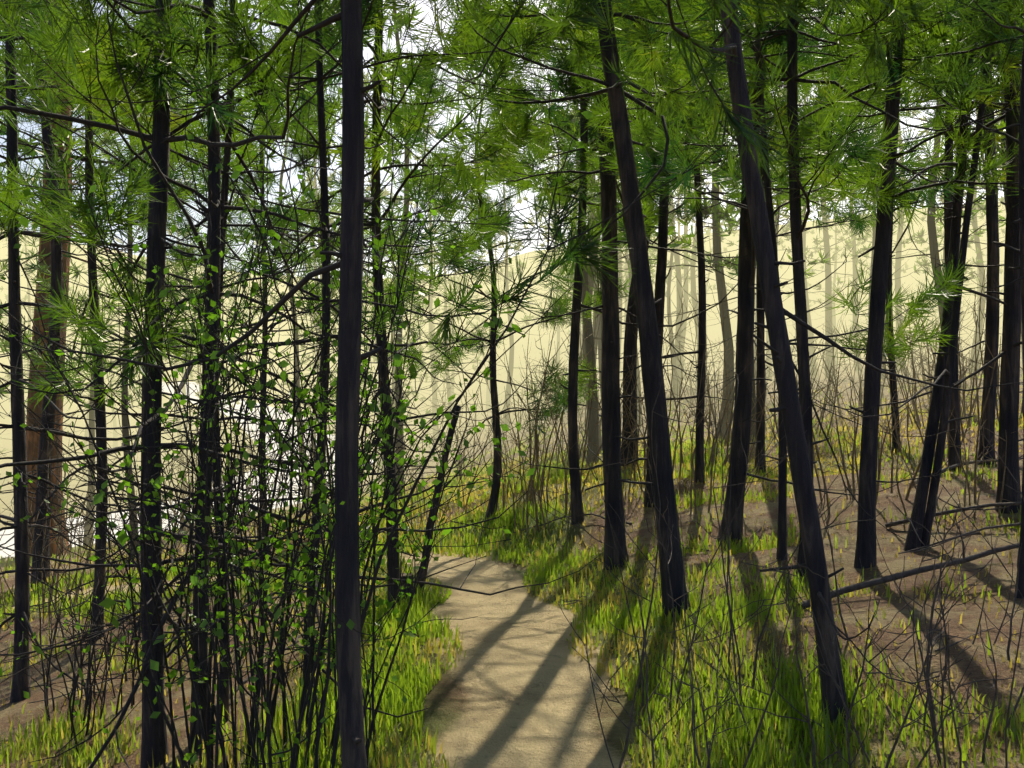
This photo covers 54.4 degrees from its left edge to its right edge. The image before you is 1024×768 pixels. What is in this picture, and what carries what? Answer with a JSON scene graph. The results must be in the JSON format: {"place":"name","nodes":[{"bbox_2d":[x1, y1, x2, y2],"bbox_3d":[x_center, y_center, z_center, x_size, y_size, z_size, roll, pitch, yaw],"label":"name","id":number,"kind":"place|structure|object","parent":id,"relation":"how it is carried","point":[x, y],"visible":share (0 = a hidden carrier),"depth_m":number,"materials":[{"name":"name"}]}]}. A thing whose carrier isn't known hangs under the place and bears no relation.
{"place":"outdoors","nodes":[
{"label":"outdoors","id":0,"kind":"place"},
{"bbox_2d":[0,382,372,558],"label":"river","id":1,"kind":"structure","parent":0,"point":[4,539],"depth_m":59.90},
{"bbox_2d":[0,0,1022,277],"label":"sky","id":2,"kind":"structure","parent":0,"point":[273,165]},
{"bbox_2d":[0,201,1023,767],"bbox_3d":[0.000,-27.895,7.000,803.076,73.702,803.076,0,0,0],"label":"ground","id":3,"kind":"structure","parent":0,"point":[512,689],"depth_m":7.22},
{"bbox_2d":[0,260,35,559],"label":"pine","id":4,"kind":"object","parent":3,"relation":"on","point":[3,266],"visible":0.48,"depth_m":17.28,"materials":[{"name":"green plant"}]},
{"bbox_2d":[0,165,83,477],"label":"pine","id":5,"kind":"object","parent":3,"relation":"on","point":[27,291],"visible":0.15,"depth_m":67.62,"materials":[{"name":"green plant"}]},
{"bbox_2d":[0,417,130,624],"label":"shrub","id":6,"kind":"object","parent":3,"relation":"on","point":[75,577],"visible":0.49,"depth_m":10.95,"materials":[{"name":"green plant"}]},
{"bbox_2d":[0,0,163,586],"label":"pine","id":7,"kind":"object","parent":3,"relation":"on","point":[56,259],"visible":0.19,"depth_m":13.92,"materials":[{"name":"green plant"}]},
{"bbox_2d":[6,97,167,548],"bbox_3d":[-9.546,-1.457,22.772,3.570,10.713,2.845,0,0,-14],"label":"pine","id":8,"kind":"object","parent":3,"relation":"on","point":[91,422],"visible":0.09,"depth_m":22.67,"materials":[{"name":"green plant"}]},
{"bbox_2d":[63,221,123,480],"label":"pine","id":9,"kind":"object","parent":3,"relation":"on","point":[86,447],"visible":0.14,"depth_m":68.92,"materials":[{"name":"green plant"}]},
{"bbox_2d":[0,0,226,557],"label":"pine tree","id":10,"kind":"object","parent":3,"relation":"on","point":[33,437],"visible":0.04,"depth_m":19.64,"materials":[{"name":"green plant"}]},
{"bbox_2d":[18,520,232,724],"bbox_3d":[-2.671,1.537,6.871,1.591,1.430,1.259,0,0,39],"label":"shrub","id":11,"kind":"object","parent":3,"relation":"on","point":[72,665],"visible":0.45,"depth_m":6.71,"materials":[{"name":"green plant"}]},
{"bbox_2d":[0,0,257,640],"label":"pine","id":12,"kind":"object","parent":3,"relation":"on","point":[99,382],"visible":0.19,"depth_m":8.96,"materials":[{"name":"green plant"}]},
{"bbox_2d":[2,0,258,558],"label":"pine","id":13,"kind":"object","parent":3,"relation":"on","point":[126,332],"visible":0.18,"depth_m":15.68,"materials":[{"name":"green plant"}]},
{"bbox_2d":[0,447,268,751],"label":"shrub","id":14,"kind":"object","parent":3,"relation":"on","point":[88,696],"visible":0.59,"depth_m":6.25,"materials":[{"name":"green plant"}]},
{"bbox_2d":[0,0,277,702],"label":"pine","id":15,"kind":"object","parent":3,"relation":"on","point":[21,679],"visible":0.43,"depth_m":7.25,"materials":[{"name":"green plant"}]},
{"bbox_2d":[137,228,201,487],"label":"pine","id":16,"kind":"object","parent":3,"relation":"on","point":[178,434],"visible":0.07,"depth_m":62.78,"materials":[{"name":"green plant"}]},
{"bbox_2d":[0,0,477,767],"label":"pine","id":17,"kind":"object","parent":3,"relation":"on","point":[158,234],"visible":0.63,"depth_m":5.22,"materials":[{"name":"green plant"}]},
{"bbox_2d":[0,0,502,762],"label":"pine","id":18,"kind":"object","parent":3,"relation":"on","point":[74,46],"visible":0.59,"depth_m":5.21,"materials":[{"name":"green plant"}]},
{"bbox_2d":[0,58,519,767],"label":"shrub","id":19,"kind":"object","parent":3,"relation":"on","point":[210,682],"visible":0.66,"depth_m":4.39,"materials":[{"name":"green plant"}]},
{"bbox_2d":[108,0,414,578],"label":"pine","id":20,"kind":"object","parent":3,"relation":"on","point":[193,262],"visible":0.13,"depth_m":12.20,"materials":[{"name":"green plant"}]},
{"bbox_2d":[0,0,527,767],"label":"pine","id":21,"kind":"object","parent":3,"relation":"on","point":[214,200],"visible":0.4,"depth_m":5.28,"materials":[{"name":"green plant"}]},
{"bbox_2d":[63,179,536,767],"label":"shrub","id":22,"kind":"object","parent":3,"relation":"on","point":[265,585],"visible":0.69,"depth_m":4.08,"materials":[{"name":"green plant"}]},
{"bbox_2d":[234,54,367,510],"bbox_3d":[-4.625,-2.298,20.660,3.200,10.048,3.022,0,0,-25],"label":"pine","id":23,"kind":"object","parent":3,"relation":"on","point":[296,334],"visible":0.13,"depth_m":20.51,"materials":[{"name":"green plant"}]},
{"bbox_2d":[0,0,636,764],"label":"pine","id":24,"kind":"object","parent":3,"relation":"on","point":[574,248],"visible":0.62,"depth_m":5.49,"materials":[{"name":"green plant"}]},
{"bbox_2d":[276,160,363,504],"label":"pine","id":25,"kind":"object","parent":3,"relation":"on","point":[307,265],"visible":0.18,"depth_m":37.95,"materials":[{"name":"green plant"}]},
{"bbox_2d":[233,0,477,506],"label":"pine","id":26,"kind":"object","parent":3,"relation":"on","point":[394,27],"visible":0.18,"depth_m":14.11,"materials":[{"name":"green plant"}]},
{"bbox_2d":[143,0,623,608],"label":"pine","id":27,"kind":"object","parent":3,"relation":"on","point":[505,72],"visible":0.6,"depth_m":6.98,"materials":[{"name":"green plant"}]},
{"bbox_2d":[0,0,766,767],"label":"shrub","id":28,"kind":"object","parent":3,"relation":"on","point":[326,582],"visible":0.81,"depth_m":3.96,"materials":[{"name":"green plant"}]},
{"bbox_2d":[305,0,479,496],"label":"pine","id":29,"kind":"object","parent":3,"relation":"on","point":[406,161],"visible":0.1,"depth_m":17.77,"materials":[{"name":"green plant"}]},
{"bbox_2d":[360,228,438,487],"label":"pine","id":30,"kind":"object","parent":3,"relation":"on","point":[408,391],"visible":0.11,"depth_m":36.04,"materials":[{"name":"green plant"}]},
{"bbox_2d":[401,405,460,603],"bbox_3d":[-0.646,0.925,7.533,0.388,1.526,0.542,0,0,15],"label":"stump and snag","id":31,"kind":"object","parent":3,"relation":"on","point":[430,521],"visible":0.52,"depth_m":7.74,"materials":[{"name":"brown plant"}]},
{"bbox_2d":[404,112,479,444],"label":"pine","id":32,"kind":"object","parent":3,"relation":"on","point":[434,398],"visible":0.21,"depth_m":60.01,"materials":[{"name":"green plant"}]},
{"bbox_2d":[372,394,516,526],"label":"shrub","id":33,"kind":"object","parent":3,"relation":"on","point":[436,474],"visible":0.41,"depth_m":12.58,"materials":[{"name":"brown plant"}]},
{"bbox_2d":[407,192,488,447],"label":"pine","id":34,"kind":"object","parent":3,"relation":"on","point":[448,385],"visible":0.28,"depth_m":54.19,"materials":[{"name":"green plant"}]},
{"bbox_2d":[415,375,491,479],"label":"shrub","id":35,"kind":"object","parent":3,"relation":"on","point":[460,418],"visible":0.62,"depth_m":19.62,"materials":[{"name":"brown plant"}]},
{"bbox_2d":[0,0,908,767],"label":"pine","id":36,"kind":"object","parent":3,"relation":"on","point":[350,254],"visible":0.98,"depth_m":3.38,"materials":[{"name":"green plant"}]},
{"bbox_2d":[467,230,524,408],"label":"pine","id":37,"kind":"object","parent":3,"relation":"on","point":[488,394],"visible":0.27,"depth_m":77.00,"materials":[{"name":"green plant"}]},
{"bbox_2d":[362,10,632,517],"bbox_3d":[-0.231,-1.402,11.321,3.142,5.931,3.439,0,0,0],"label":"pine","id":38,"kind":"object","parent":3,"relation":"on","point":[565,305],"visible":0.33,"depth_m":11.05,"materials":[{"name":"green plant"}]},
{"bbox_2d":[457,170,545,427],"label":"pine","id":39,"kind":"object","parent":3,"relation":"on","point":[511,367],"visible":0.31,"depth_m":47.67,"materials":[{"name":"green plant"}]},
{"bbox_2d":[423,321,583,510],"bbox_3d":[-0.111,0.380,11.310,1.998,2.252,2.510,0,0,0],"label":"shrub","id":40,"kind":"object","parent":3,"relation":"on","point":[504,482],"visible":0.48,"depth_m":11.75,"materials":[{"name":"brown plant"}]},
{"bbox_2d":[0,438,1022,767],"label":"fallen branches","id":41,"kind":"object","parent":3,"relation":"on","point":[910,572],"visible":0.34,"depth_m":6.42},
{"bbox_2d":[0,368,1023,767],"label":"grass","id":42,"kind":"structure","parent":3,"relation":"on","point":[406,672],"depth_m":5.65,"materials":[{"name":"plant"}]},
{"bbox_2d":[487,42,627,453],"bbox_3d":[1.905,-4.846,19.364,3.817,12.567,3.408,0,0,36],"label":"pine","id":43,"kind":"object","parent":3,"relation":"on","point":[591,282],"visible":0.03,"depth_m":19.07,"materials":[{"name":"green plant"}]},
{"bbox_2d":[527,151,592,389],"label":"pine","id":44,"kind":"object","parent":3,"relation":"on","point":[558,335],"visible":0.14,"depth_m":72.57,"materials":[{"name":"green plant"}]},
{"bbox_2d":[504,318,621,460],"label":"shrub","id":45,"kind":"object","parent":3,"relation":"on","point":[539,407],"visible":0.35,"depth_m":18.76,"materials":[{"name":"brown plant"}]},
{"bbox_2d":[485,0,674,464],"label":"pine","id":46,"kind":"object","parent":3,"relation":"on","point":[594,417],"visible":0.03,"depth_m":16.17,"materials":[{"name":"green plant"}]},
{"bbox_2d":[454,291,706,538],"bbox_3d":[0.480,0.149,10.410,2.515,2.963,2.372,0,0,-19],"label":"shrub","id":47,"kind":"object","parent":3,"relation":"on","point":[535,448],"visible":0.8,"depth_m":10.28,"materials":[{"name":"brown plant"}]},
{"bbox_2d":[522,360,646,497],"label":"shrub","id":48,"kind":"object","parent":3,"relation":"on","point":[625,468],"visible":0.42,"depth_m":10.81,"materials":[{"name":"brown plant"}]},
{"bbox_2d":[524,73,657,442],"bbox_3d":[2.104,-3.526,24.550,3.215,10.003,3.284,0,0,43],"label":"pine","id":49,"kind":"object","parent":3,"relation":"on","point":[595,313],"visible":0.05,"depth_m":24.41,"materials":[{"name":"green plant"}]},
{"bbox_2d":[413,0,779,617],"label":"pine","id":50,"kind":"object","parent":3,"relation":"on","point":[615,74],"visible":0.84,"depth_m":6.05,"materials":[{"name":"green plant"}]},
{"bbox_2d":[452,0,742,524],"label":"pine","id":51,"kind":"object","parent":3,"relation":"on","point":[575,482],"visible":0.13,"depth_m":9.88,"materials":[{"name":"green plant"}]},
{"bbox_2d":[427,0,779,569],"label":"pine","id":52,"kind":"object","parent":3,"relation":"on","point":[611,397],"visible":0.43,"depth_m":8.09,"materials":[{"name":"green plant"}]},
{"bbox_2d":[554,64,656,404],"bbox_3d":[2.388,-3.609,22.080,3.238,10.083,2.398,0,0,-38],"label":"pine","id":53,"kind":"object","parent":3,"relation":"on","point":[600,329],"visible":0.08,"depth_m":21.70,"materials":[{"name":"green plant"}]},
{"bbox_2d":[561,265,696,493],"bbox_3d":[1.238,-0.062,11.369,1.665,2.667,1.921,0,0,-35],"label":"shrub","id":54,"kind":"object","parent":3,"relation":"on","point":[636,447],"visible":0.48,"depth_m":11.20,"materials":[{"name":"brown plant"}]},
{"bbox_2d":[518,0,781,466],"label":"pine","id":55,"kind":"object","parent":3,"relation":"on","point":[630,342],"visible":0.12,"depth_m":13.37,"materials":[{"name":"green plant"}]},
{"bbox_2d":[518,369,809,710],"bbox_3d":[0.721,0.740,4.505,0.981,1.632,1.088,0,0,-44],"label":"shrub","id":56,"kind":"object","parent":3,"relation":"on","point":[641,678],"visible":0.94,"depth_m":4.63,"materials":[{"name":"brown plant"}]},
{"bbox_2d":[523,0,819,506],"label":"pine","id":57,"kind":"object","parent":3,"relation":"on","point":[661,259],"visible":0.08,"depth_m":10.34,"materials":[{"name":"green plant"}]},
{"bbox_2d":[617,72,733,389],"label":"pine","id":58,"kind":"object","parent":3,"relation":"on","point":[679,278],"visible":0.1,"depth_m":43.54,"materials":[{"name":"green plant"}]},
{"bbox_2d":[650,167,711,397],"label":"pine","id":59,"kind":"object","parent":3,"relation":"on","point":[669,310],"visible":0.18,"depth_m":37.18,"materials":[{"name":"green plant"}]},
{"bbox_2d":[595,335,776,529],"bbox_3d":[1.669,0.448,8.939,1.823,1.828,1.758,0,0,0],"label":"shrub","id":60,"kind":"object","parent":3,"relation":"on","point":[692,469],"visible":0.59,"depth_m":9.35,"materials":[{"name":"brown plant"}]},
{"bbox_2d":[559,472,823,767],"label":"shrub","id":61,"kind":"object","parent":3,"relation":"on","point":[808,719],"visible":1,"depth_m":3.71,"materials":[{"name":"brown plant"}]},
{"bbox_2d":[649,90,736,438],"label":"pine","id":62,"kind":"object","parent":3,"relation":"on","point":[721,286],"visible":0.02,"depth_m":18.18,"materials":[{"name":"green plant"}]},
{"bbox_2d":[663,348,723,419],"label":"shrub","id":63,"kind":"object","parent":3,"relation":"on","point":[692,399],"visible":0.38,"depth_m":28.25,"materials":[{"name":"brown plant"}]},
{"bbox_2d":[650,134,737,386],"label":"pine","id":64,"kind":"object","parent":3,"relation":"on","point":[693,283],"visible":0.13,"depth_m":47.52,"materials":[{"name":"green plant"}]},
{"bbox_2d":[541,0,851,482],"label":"pine","id":65,"kind":"object","parent":3,"relation":"on","point":[699,452],"visible":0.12,"depth_m":11.27,"materials":[{"name":"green plant"}]},
{"bbox_2d":[665,179,728,378],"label":"pine","id":66,"kind":"object","parent":3,"relation":"on","point":[685,297],"depth_m":52.92,"materials":[{"name":"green plant"}]},
{"bbox_2d":[640,352,771,471],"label":"shrub","id":67,"kind":"object","parent":3,"relation":"on","point":[727,443],"visible":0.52,"depth_m":12.79,"materials":[{"name":"brown plant"}]},
{"bbox_2d":[664,281,756,445],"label":"shrub","id":68,"kind":"object","parent":3,"relation":"on","point":[726,388],"visible":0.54,"depth_m":15.67,"materials":[{"name":"brown plant"}]},
{"bbox_2d":[653,13,868,441],"bbox_3d":[3.971,-4.915,15.648,3.279,11.745,3.404,0,0,-41],"label":"pine","id":69,"kind":"object","parent":3,"relation":"on","point":[721,213],"visible":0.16,"depth_m":15.66,"materials":[{"name":"green plant"}]},
{"bbox_2d":[723,144,832,319],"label":"pine","id":70,"kind":"object","parent":3,"relation":"on","point":[814,263],"visible":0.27,"depth_m":21.00,"materials":[{"name":"green plant"}]},
{"bbox_2d":[676,298,885,695],"bbox_3d":[0.998,0.521,4.551,0.603,1.841,1.392,0,0,-18],"label":"shrub","id":71,"kind":"object","parent":3,"relation":"on","point":[731,607],"visible":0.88,"depth_m":4.50,"materials":[{"name":"brown plant"}]},
{"bbox_2d":[545,0,1019,576],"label":"pine","id":72,"kind":"object","parent":3,"relation":"on","point":[791,80],"visible":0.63,"depth_m":6.31,"materials":[{"name":"green plant"}]},
{"bbox_2d":[706,325,860,440],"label":"shrub","id":73,"kind":"object","parent":3,"relation":"on","point":[776,422],"visible":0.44,"depth_m":15.11,"materials":[{"name":"brown plant"}]},
{"bbox_2d":[651,7,922,472],"bbox_3d":[3.159,-4.391,12.002,3.237,11.001,3.122,0,0,0],"label":"pine","id":74,"kind":"object","parent":3,"relation":"on","point":[857,221],"visible":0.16,"depth_m":11.90,"materials":[{"name":"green plant"}]},
{"bbox_2d":[614,0,967,543],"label":"pine","id":75,"kind":"object","parent":3,"relation":"on","point":[742,420],"visible":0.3,"depth_m":8.15,"materials":[{"name":"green plant"}]},
{"bbox_2d":[566,0,1018,559],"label":"pine","id":76,"kind":"object","parent":3,"relation":"on","point":[648,166],"visible":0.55,"depth_m":6.80,"materials":[{"name":"green plant"}]},
{"bbox_2d":[770,19,852,375],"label":"pine","id":77,"kind":"object","parent":3,"relation":"on","point":[812,348],"visible":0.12,"depth_m":50.64,"materials":[{"name":"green plant"}]},
{"bbox_2d":[777,148,872,378],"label":"pine","id":78,"kind":"object","parent":3,"relation":"on","point":[828,285],"visible":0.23,"depth_m":45.80,"materials":[{"name":"green plant"}]},
{"bbox_2d":[655,502,1011,767],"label":"shrub","id":79,"kind":"object","parent":3,"relation":"on","point":[932,645],"visible":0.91,"depth_m":3.57,"materials":[{"name":"brown plant"}]},
{"bbox_2d":[807,173,869,364],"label":"pine","id":80,"kind":"object","parent":3,"relation":"on","point":[833,302],"visible":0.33,"depth_m":74.89,"materials":[{"name":"green plant"}]},
{"bbox_2d":[660,0,1023,725],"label":"pine","id":81,"kind":"object","parent":3,"relation":"on","point":[790,410],"visible":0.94,"depth_m":3.99,"materials":[{"name":"brown plant"}]},
{"bbox_2d":[810,114,896,370],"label":"pine","id":82,"kind":"object","parent":3,"relation":"on","point":[855,273],"visible":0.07,"depth_m":52.79,"materials":[{"name":"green plant"}]},
{"bbox_2d":[689,0,1023,568],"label":"pine","id":83,"kind":"object","parent":3,"relation":"on","point":[866,552],"visible":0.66,"depth_m":6.45,"materials":[{"name":"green plant"}]},
{"bbox_2d":[790,318,922,418],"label":"shrub","id":84,"kind":"object","parent":3,"relation":"on","point":[838,403],"visible":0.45,"depth_m":19.95,"materials":[{"name":"brown plant"}]},
{"bbox_2d":[752,323,961,513],"bbox_3d":[2.897,0.264,8.650,1.500,1.738,2.361,0,0,0],"label":"shrub","id":85,"kind":"object","parent":3,"relation":"on","point":[853,455],"visible":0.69,"depth_m":8.76,"materials":[{"name":"brown plant"}]},
{"bbox_2d":[728,0,1023,550],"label":"pine","id":86,"kind":"object","parent":3,"relation":"on","point":[923,484],"visible":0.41,"depth_m":6.73,"materials":[{"name":"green plant"}]},
{"bbox_2d":[739,431,1023,767],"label":"shrub","id":87,"kind":"object","parent":3,"relation":"on","point":[929,698],"visible":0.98,"depth_m":3.29,"materials":[{"name":"brown plant"}]},
{"bbox_2d":[847,118,931,379],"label":"pine","id":88,"kind":"object","parent":3,"relation":"on","point":[869,247],"visible":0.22,"depth_m":35.86,"materials":[{"name":"green plant"}]},
{"bbox_2d":[769,2,1022,452],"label":"pine","id":89,"kind":"object","parent":3,"relation":"on","point":[893,387],"visible":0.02,"depth_m":12.28,"materials":[{"name":"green plant"}]},
{"bbox_2d":[777,474,1023,677],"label":"shrub","id":90,"kind":"object","parent":3,"relation":"on","point":[938,600],"visible":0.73,"depth_m":4.50,"materials":[{"name":"brown plant"}]},
{"bbox_2d":[860,105,943,371],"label":"pine","id":91,"kind":"object","parent":3,"relation":"on","point":[898,262],"visible":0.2,"depth_m":50.23,"materials":[{"name":"green plant"}]},
{"bbox_2d":[785,0,1023,598],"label":"pine","id":92,"kind":"object","parent":3,"relation":"on","point":[919,58],"visible":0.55,"depth_m":6.09,"materials":[{"name":"green plant"}]},
{"bbox_2d":[808,0,1023,547],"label":"pine","id":93,"kind":"object","parent":3,"relation":"on","point":[948,371],"visible":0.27,"depth_m":6.90,"materials":[{"name":"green plant"}]},
{"bbox_2d":[812,0,1022,513],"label":"pine","id":94,"kind":"object","parent":3,"relation":"on","point":[1009,354],"visible":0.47,"depth_m":7.43,"materials":[{"name":"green plant"}]},
{"bbox_2d":[811,3,1023,470],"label":"pine","id":95,"kind":"object","parent":3,"relation":"on","point":[952,453],"visible":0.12,"depth_m":9.66,"materials":[{"name":"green plant"}]},
{"bbox_2d":[842,352,998,461],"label":"shrub","id":96,"kind":"object","parent":3,"relation":"on","point":[908,405],"visible":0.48,"depth_m":11.04,"materials":[{"name":"brown plant"}]},
{"bbox_2d":[861,302,985,426],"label":"shrub","id":97,"kind":"object","parent":3,"relation":"on","point":[915,387],"visible":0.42,"depth_m":15.93,"materials":[{"name":"brown plant"}]},
{"bbox_2d":[830,491,1023,721],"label":"shrub","id":98,"kind":"object","parent":3,"relation":"on","point":[1010,633],"visible":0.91,"depth_m":4.14,"materials":[{"name":"brown plant"}]},
{"bbox_2d":[837,1,1021,465],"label":"pine","id":99,"kind":"object","parent":3,"relation":"on","point":[992,308],"visible":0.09,"depth_m":10.29,"materials":[{"name":"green plant"}]},
{"bbox_2d":[864,77,998,327],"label":"pine","id":100,"kind":"object","parent":3,"relation":"on","point":[932,237],"visible":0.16,"depth_m":18.43,"materials":[{"name":"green plant"}]},
{"bbox_2d":[863,268,1001,427],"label":"shrub","id":101,"kind":"object","parent":3,"relation":"on","point":[921,385],"visible":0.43,"depth_m":15.79,"materials":[{"name":"brown plant"}]},
{"bbox_2d":[879,342,1015,517],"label":"shrub","id":102,"kind":"object","parent":3,"relation":"on","point":[966,479],"visible":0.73,"depth_m":7.73,"materials":[{"name":"brown plant"}]},
{"bbox_2d":[912,118,984,314],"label":"pine","id":103,"kind":"object","parent":3,"relation":"on","point":[920,235],"visible":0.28,"depth_m":35.64,"materials":[{"name":"green plant"}]},
{"bbox_2d":[912,39,1002,250],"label":"pine","id":104,"kind":"object","parent":3,"relation":"on","point":[978,233],"visible":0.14,"depth_m":24.31,"materials":[{"name":"green plant"}]},
{"bbox_2d":[897,19,1022,418],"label":"pine","id":105,"kind":"object","parent":3,"relation":"on","point":[999,137],"visible":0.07,"depth_m":14.38,"materials":[{"name":"green plant"}]},
{"bbox_2d":[937,110,1004,371],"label":"pine","id":106,"kind":"object","parent":3,"relation":"on","point":[978,252],"visible":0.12,"depth_m":42.80,"materials":[{"name":"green plant"}]},
{"bbox_2d":[934,267,1022,433],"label":"shrub","id":107,"kind":"object","parent":3,"relation":"on","point":[960,364],"visible":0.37,"depth_m":12.53,"materials":[{"name":"brown plant"}]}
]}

